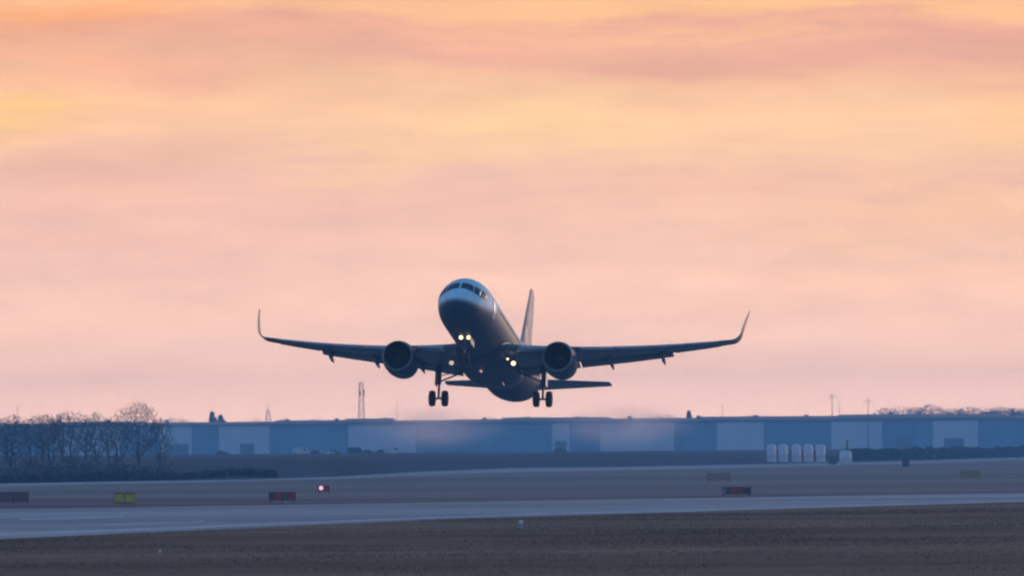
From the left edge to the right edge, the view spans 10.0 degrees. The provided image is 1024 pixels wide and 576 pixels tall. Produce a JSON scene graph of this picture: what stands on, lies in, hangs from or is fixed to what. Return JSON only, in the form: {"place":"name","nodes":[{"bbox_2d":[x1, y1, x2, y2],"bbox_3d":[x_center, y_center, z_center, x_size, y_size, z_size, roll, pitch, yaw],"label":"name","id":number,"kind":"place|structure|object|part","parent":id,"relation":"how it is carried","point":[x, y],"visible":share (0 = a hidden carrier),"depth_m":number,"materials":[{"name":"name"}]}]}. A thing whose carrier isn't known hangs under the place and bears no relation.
{"place":"outdoors","nodes":[
{"label":"outdoors","id":0,"kind":"place"},
{"bbox_2d":[0,418,452,455],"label":"warehouse","id":1,"kind":"structure","parent":0,"point":[286,436],"depth_m":2349.25,"materials":[{"name":"blue metal"}]},
{"bbox_2d":[166,444,188,454],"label":"roller door","id":2,"kind":"structure","parent":1,"relation":"in","point":[177,449],"depth_m":2348.84,"materials":[{"name":"blue metal"}]},
{"bbox_2d":[240,444,253,453],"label":"roller door","id":3,"kind":"structure","parent":1,"relation":"in","point":[244,448],"depth_m":2348.84,"materials":[{"name":"blue metal"}]},
{"bbox_2d":[258,278,749,406],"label":"airliner","id":4,"kind":"object","parent":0,"point":[492,352],"visible":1,"depth_m":420.05,"materials":[{"name":"paint"}]},
{"bbox_2d":[446,283,459,291],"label":"cockpit window","id":5,"kind":"structure","parent":4,"relation":"in","point":[456,285],"depth_m":409.17,"materials":[{"name":"black glass"}]},
{"bbox_2d":[461,283,473,291],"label":"cockpit window","id":6,"kind":"structure","parent":4,"relation":"in","point":[470,287],"depth_m":408.97,"materials":[{"name":"black glass"}]},
{"bbox_2d":[474,287,481,295],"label":"cockpit window","id":7,"kind":"structure","parent":4,"relation":"in","point":[477,291],"depth_m":408.97,"materials":[{"name":"black glass"}]},
{"bbox_2d":[481,291,486,298],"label":"cockpit window","id":8,"kind":"structure","parent":4,"relation":"in","point":[483,295],"depth_m":409.57,"materials":[{"name":"black glass"}]},
{"bbox_2d":[491,298,495,320],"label":"door","id":9,"kind":"structure","parent":4,"relation":"in","point":[494,310],"depth_m":411.67,"materials":[{"name":"white paint"}]},
{"bbox_2d":[0,448,1010,483],"bbox_3d":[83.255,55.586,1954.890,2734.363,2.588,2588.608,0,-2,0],"label":"terrain","id":10,"kind":"structure","parent":0,"point":[312,465],"depth_m":1225.16,"materials":[{"name":"green plant"}]},
{"bbox_2d":[0,418,15,458],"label":"bare tree","id":11,"kind":"object","parent":10,"relation":"on","point":[5,436],"visible":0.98,"depth_m":813.28,"materials":[{"name":"brown plant"}]},
{"bbox_2d":[0,421,26,462],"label":"bare tree","id":12,"kind":"object","parent":10,"relation":"on","point":[9,436],"visible":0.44,"depth_m":904.54,"materials":[{"name":"brown plant"}]},
{"bbox_2d":[0,415,31,471],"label":"bare tree","id":13,"kind":"object","parent":10,"relation":"on","point":[11,460],"visible":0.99,"depth_m":808.17,"materials":[{"name":"brown plant"}]},
{"bbox_2d":[5,416,51,466],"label":"bare tree","id":14,"kind":"object","parent":10,"relation":"on","point":[36,451],"visible":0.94,"depth_m":814.80,"materials":[{"name":"brown plant"}]},
{"bbox_2d":[17,415,61,462],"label":"bare tree","id":15,"kind":"object","parent":10,"relation":"on","point":[38,444],"visible":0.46,"depth_m":916.45,"materials":[{"name":"brown plant"}]},
{"bbox_2d":[32,414,67,466],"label":"bare tree","id":16,"kind":"object","parent":10,"relation":"on","point":[48,451],"visible":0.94,"depth_m":821.85,"materials":[{"name":"brown plant"}]},
{"bbox_2d":[47,413,75,461],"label":"bare tree","id":17,"kind":"object","parent":10,"relation":"on","point":[68,429],"visible":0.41,"depth_m":928.57,"materials":[{"name":"brown plant"}]},
{"bbox_2d":[47,409,98,463],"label":"bare tree","id":18,"kind":"object","parent":10,"relation":"on","point":[70,447],"visible":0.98,"depth_m":828.25,"materials":[{"name":"brown plant"}]},
{"bbox_2d":[0,461,175,474],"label":"hedge","id":19,"kind":"object","parent":10,"relation":"on","point":[28,470],"visible":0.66,"depth_m":815.11,"materials":[{"name":"green plant"}]},
{"bbox_2d":[71,417,105,461],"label":"bare tree","id":20,"kind":"object","parent":10,"relation":"on","point":[97,429],"visible":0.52,"depth_m":940.57,"materials":[{"name":"brown plant"}]},
{"bbox_2d":[74,411,113,469],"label":"bare tree","id":21,"kind":"object","parent":10,"relation":"on","point":[94,446],"visible":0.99,"depth_m":833.88,"materials":[{"name":"brown plant"}]},
{"bbox_2d":[98,417,121,460],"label":"bare tree","id":22,"kind":"object","parent":10,"relation":"on","point":[108,458],"visible":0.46,"depth_m":952.62,"materials":[{"name":"brown plant"}]},
{"bbox_2d":[102,414,133,467],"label":"bare tree","id":23,"kind":"object","parent":10,"relation":"on","point":[116,453],"visible":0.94,"depth_m":840.57,"materials":[{"name":"brown plant"}]},
{"bbox_2d":[109,401,162,469],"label":"bare tree","id":24,"kind":"object","parent":10,"relation":"on","point":[137,443],"visible":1,"depth_m":835.78,"materials":[{"name":"brown plant"}]},
{"bbox_2d":[145,417,176,470],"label":"bare tree","id":25,"kind":"object","parent":10,"relation":"on","point":[160,449],"visible":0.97,"depth_m":842.58,"materials":[{"name":"brown plant"}]},
{"bbox_2d":[208,411,216,421],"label":"evergreen tree","id":26,"kind":"object","parent":10,"relation":"on","point":[212,418],"visible":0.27,"depth_m":2498.80,"materials":[{"name":"green plant"}]},
{"bbox_2d":[217,414,225,421],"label":"evergreen tree","id":27,"kind":"object","parent":10,"relation":"on","point":[220,416],"visible":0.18,"depth_m":2503.82,"materials":[{"name":"green plant"}]},
{"bbox_2d":[216,451,228,454],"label":"parked car","id":28,"kind":"object","parent":10,"relation":"on","point":[220,452],"visible":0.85,"depth_m":1898.40,"materials":[{"name":"paint"}]},
{"bbox_2d":[265,410,270,421],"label":"lattice mast","id":29,"kind":"object","parent":10,"relation":"on","point":[267,417],"visible":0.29,"depth_m":2698.56,"materials":[{"name":"metal"}]},
{"bbox_2d":[293,448,310,454],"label":"parked van","id":30,"kind":"object","parent":10,"relation":"on","point":[296,451],"visible":1,"depth_m":1788.37,"materials":[{"name":"white paint"}]},
{"bbox_2d":[311,450,320,454],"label":"parked car","id":31,"kind":"object","parent":10,"relation":"on","point":[315,452],"visible":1,"depth_m":1798.43,"materials":[{"name":"paint"}]},
{"bbox_2d":[320,450,334,454],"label":"parked car","id":32,"kind":"object","parent":10,"relation":"on","point":[323,452],"visible":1,"depth_m":1793.43,"materials":[{"name":"white paint"}]},
{"bbox_2d":[347,447,364,453],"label":"parked van","id":33,"kind":"object","parent":10,"relation":"on","point":[350,450],"visible":0.9,"depth_m":1798.37,"materials":[{"name":"paint"}]},
{"bbox_2d":[358,383,364,417],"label":"lattice mast","id":34,"kind":"object","parent":10,"relation":"on","point":[363,391],"visible":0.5,"depth_m":2458.63,"materials":[{"name":"metal"}]},
{"bbox_2d":[363,450,375,453],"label":"parked car","id":35,"kind":"object","parent":10,"relation":"on","point":[369,451],"visible":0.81,"depth_m":1798.43,"materials":[{"name":"paint"}]},
{"bbox_2d":[384,447,401,453],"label":"parked van","id":36,"kind":"object","parent":10,"relation":"on","point":[387,450],"visible":0.88,"depth_m":1778.38,"materials":[{"name":"white paint"}]},
{"bbox_2d":[553,448,566,452],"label":"parked car","id":37,"kind":"object","parent":10,"relation":"on","point":[558,450],"visible":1,"depth_m":1898.39,"materials":[{"name":"paint"}]},
{"bbox_2d":[686,410,691,417],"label":"evergreen tree","id":38,"kind":"object","parent":10,"relation":"on","point":[688,415],"visible":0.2,"depth_m":2498.95,"materials":[{"name":"green plant"}]},
{"bbox_2d":[873,407,897,413],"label":"bare tree","id":39,"kind":"object","parent":10,"relation":"on","point":[892,412],"visible":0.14,"depth_m":2519.18,"materials":[{"name":"brown plant"}]},
{"bbox_2d":[890,405,916,413],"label":"bare tree","id":40,"kind":"object","parent":10,"relation":"on","point":[904,410],"visible":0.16,"depth_m":2533.62,"materials":[{"name":"brown plant"}]},
{"bbox_2d":[901,406,927,413],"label":"bare tree","id":41,"kind":"object","parent":10,"relation":"on","point":[917,411],"visible":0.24,"depth_m":2546.96,"materials":[{"name":"brown plant"}]},
{"bbox_2d":[912,403,944,413],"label":"bare tree","id":42,"kind":"object","parent":10,"relation":"on","point":[932,408],"visible":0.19,"depth_m":2561.09,"materials":[{"name":"brown plant"}]},
{"bbox_2d":[944,407,969,413],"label":"bare tree","id":43,"kind":"object","parent":10,"relation":"on","point":[956,410],"visible":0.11,"depth_m":2532.19,"materials":[{"name":"brown plant"}]},
{"bbox_2d":[955,406,986,413],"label":"bare tree","id":44,"kind":"object","parent":10,"relation":"on","point":[968,411],"visible":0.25,"depth_m":2545.74,"materials":[{"name":"brown plant"}]},
{"bbox_2d":[974,407,999,413],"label":"bare tree","id":45,"kind":"object","parent":10,"relation":"on","point":[985,411],"visible":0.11,"depth_m":2561.30,"materials":[{"name":"brown plant"}]},
{"bbox_2d":[980,406,1018,414],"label":"bare tree","id":46,"kind":"object","parent":10,"relation":"on","point":[1004,411],"visible":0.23,"depth_m":2518.72,"materials":[{"name":"brown plant"}]},
{"bbox_2d":[998,407,1023,414],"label":"bare tree","id":47,"kind":"object","parent":10,"relation":"on","point":[1016,411],"visible":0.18,"depth_m":2532.01,"materials":[{"name":"brown plant"}]},
{"bbox_2d":[0,502,1023,575],"bbox_3d":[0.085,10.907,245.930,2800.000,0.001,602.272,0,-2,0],"label":"foreground grass","id":48,"kind":"structure","parent":0,"point":[823,565],"depth_m":244.04,"materials":[{"name":"brown plant"}]},
{"bbox_2d":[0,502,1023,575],"bbox_3d":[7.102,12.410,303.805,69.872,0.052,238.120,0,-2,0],"label":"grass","id":49,"kind":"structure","parent":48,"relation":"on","point":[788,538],"depth_m":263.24,"materials":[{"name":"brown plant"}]},
{"bbox_2d":[517,520,523,527],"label":"edge marker","id":50,"kind":"object","parent":48,"relation":"on","point":[520,523],"visible":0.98,"depth_m":307.66,"materials":[{"name":"white paint"}]},
{"bbox_2d":[0,459,1023,538],"bbox_3d":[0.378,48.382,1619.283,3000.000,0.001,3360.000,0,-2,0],"label":"ground","id":51,"kind":"structure","parent":0,"point":[1003,476],"depth_m":664.12,"materials":[{"name":"grey plant"}]},
{"bbox_2d":[0,467,277,482],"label":"hedge","id":52,"kind":"object","parent":51,"relation":"on","point":[142,475],"visible":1,"depth_m":811.14,"materials":[{"name":"green plant"}]},
{"bbox_2d":[318,485,330,493],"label":"approach light","id":53,"kind":"object","parent":51,"relation":"on","point":[324,488],"visible":1,"depth_m":548.58,"materials":[{"name":"metal"}]},
{"bbox_2d":[0,493,1023,538],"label":"runway","id":54,"kind":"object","parent":51,"relation":"on","point":[11,523],"visible":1,"depth_m":387.67,"materials":[{"name":"grey asphalt"}]},
{"bbox_2d":[20,516,122,519],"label":"runway marking","id":55,"kind":"object","parent":54,"relation":"on","point":[69,518],"visible":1,"depth_m":367.13,"materials":[{"name":"paint"}]},
{"bbox_2d":[102,521,204,524],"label":"runway marking","id":56,"kind":"object","parent":54,"relation":"on","point":[152,523],"visible":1,"depth_m":338.65,"materials":[{"name":"paint"}]},
{"bbox_2d":[410,508,531,511],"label":"runway marking","id":57,"kind":"object","parent":54,"relation":"on","point":[476,509],"visible":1,"depth_m":400.39,"materials":[{"name":"paint"}]},
{"bbox_2d":[0,501,1023,534],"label":"runway edge line","id":58,"kind":"object","parent":54,"relation":"on","point":[411,518],"visible":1,"depth_m":344.87,"materials":[{"name":"paint"}]},
{"bbox_2d":[0,491,1023,508],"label":"verge","id":59,"kind":"structure","parent":51,"relation":"on","point":[75,503],"depth_m":478.49,"materials":[{"name":"plant"}]},
{"bbox_2d":[0,492,29,503],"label":"airfield sign","id":60,"kind":"object","parent":59,"relation":"on","point":[13,497],"visible":1,"depth_m":472.89,"materials":[{"name":"metal"}]},
{"bbox_2d":[114,493,135,505],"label":"airfield sign","id":61,"kind":"object","parent":59,"relation":"on","point":[124,498],"visible":1,"depth_m":451.50,"materials":[{"name":"metal"}]},
{"bbox_2d":[268,492,296,501],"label":"airfield sign","id":62,"kind":"object","parent":59,"relation":"on","point":[282,496],"visible":1,"depth_m":468.40,"materials":[{"name":"metal"}]},
{"bbox_2d":[722,487,750,495],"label":"airfield sign","id":63,"kind":"object","parent":59,"relation":"on","point":[736,490],"visible":1,"depth_m":491.28,"materials":[{"name":"metal"}]},
{"bbox_2d":[0,457,1023,486],"bbox_3d":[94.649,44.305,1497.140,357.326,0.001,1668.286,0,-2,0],"label":"taxiway","id":64,"kind":"structure","parent":51,"relation":"on","point":[505,470],"depth_m":1094.97,"materials":[{"name":"grey asphalt"}]},
{"bbox_2d":[767,442,776,463],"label":"storage tank","id":65,"kind":"object","parent":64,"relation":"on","point":[771,452],"visible":0.98,"depth_m":1366.32,"materials":[{"name":"metal"}]},
{"bbox_2d":[779,442,787,463],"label":"storage tank","id":66,"kind":"object","parent":64,"relation":"on","point":[783,455],"visible":0.98,"depth_m":1359.43,"materials":[{"name":"metal"}]},
{"bbox_2d":[792,442,800,463],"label":"storage tank","id":67,"kind":"object","parent":64,"relation":"on","point":[796,452],"visible":0.99,"depth_m":1351.72,"materials":[{"name":"metal"}]},
{"bbox_2d":[816,442,825,463],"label":"storage tank","id":68,"kind":"object","parent":64,"relation":"on","point":[820,452],"visible":0.98,"depth_m":1337.76,"materials":[{"name":"metal"}]},
{"bbox_2d":[828,456,836,463],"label":"equipment cabinet","id":69,"kind":"object","parent":64,"relation":"on","point":[832,459],"visible":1,"depth_m":1303.14,"materials":[{"name":"paint"}]},
{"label":"door","id":70,"kind":"part","parent":69,"relation":"part of","materials":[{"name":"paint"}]},
{"bbox_2d":[0,494,1023,512],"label":"runway shoulder","id":71,"kind":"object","parent":51,"relation":"on","point":[192,507],"visible":1,"depth_m":441.38},
{"bbox_2d":[706,473,729,481],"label":"airfield sign","id":72,"kind":"object","parent":51,"relation":"on","point":[718,476],"visible":1,"depth_m":699.81,"materials":[{"name":"metal"}]},
{"bbox_2d":[804,442,812,461],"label":"storage tank","id":73,"kind":"object","parent":51,"relation":"on","point":[808,452],"visible":0.99,"depth_m":1344.80,"materials":[{"name":"metal"}]},
{"bbox_2d":[839,440,851,464],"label":"storage tank","id":74,"kind":"object","parent":51,"relation":"on","point":[845,455],"visible":1,"depth_m":1268.99,"materials":[{"name":"metal"}]},
{"bbox_2d":[901,457,909,466],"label":"equipment cabinet","id":75,"kind":"object","parent":51,"relation":"on","point":[905,461],"visible":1,"depth_m":1126.20,"materials":[{"name":"paint"}]},
{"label":"door","id":76,"kind":"part","parent":75,"relation":"part of","materials":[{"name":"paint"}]},
{"bbox_2d":[850,444,1023,461],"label":"hedge","id":77,"kind":"object","parent":51,"relation":"on","point":[914,453],"visible":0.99,"depth_m":1616.68,"materials":[{"name":"green plant"}]},
{"bbox_2d":[959,471,980,478],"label":"airfield sign","id":78,"kind":"object","parent":51,"relation":"on","point":[970,474],"visible":0.89,"depth_m":708.49,"materials":[{"name":"metal"}]},
{"bbox_2d":[0,0,1023,423],"label":"sky","id":79,"kind":"structure","parent":0,"point":[846,176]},
{"bbox_2d":[453,413,1023,451],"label":"warehouse","id":80,"kind":"structure","parent":0,"point":[629,433],"depth_m":2349.25,"materials":[{"name":"blue metal"}]},
{"bbox_2d":[555,441,565,449],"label":"roller door","id":81,"kind":"structure","parent":80,"relation":"in","point":[558,444],"depth_m":2348.84,"materials":[{"name":"metal"}]},
{"bbox_2d":[896,438,911,448],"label":"roller door","id":82,"kind":"structure","parent":80,"relation":"in","point":[901,443],"depth_m":2348.84,"materials":[{"name":"blue metal"}]},
{"bbox_2d":[944,438,963,448],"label":"roller door","id":83,"kind":"structure","parent":80,"relation":"in","point":[948,442],"depth_m":2348.84,"materials":[{"name":"blue metal"}]},
{"bbox_2d":[868,416,868,447],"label":"antenna pole","id":84,"kind":"object","parent":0,"point":[868,431],"visible":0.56,"depth_m":2299.15,"materials":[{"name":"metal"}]}
]}

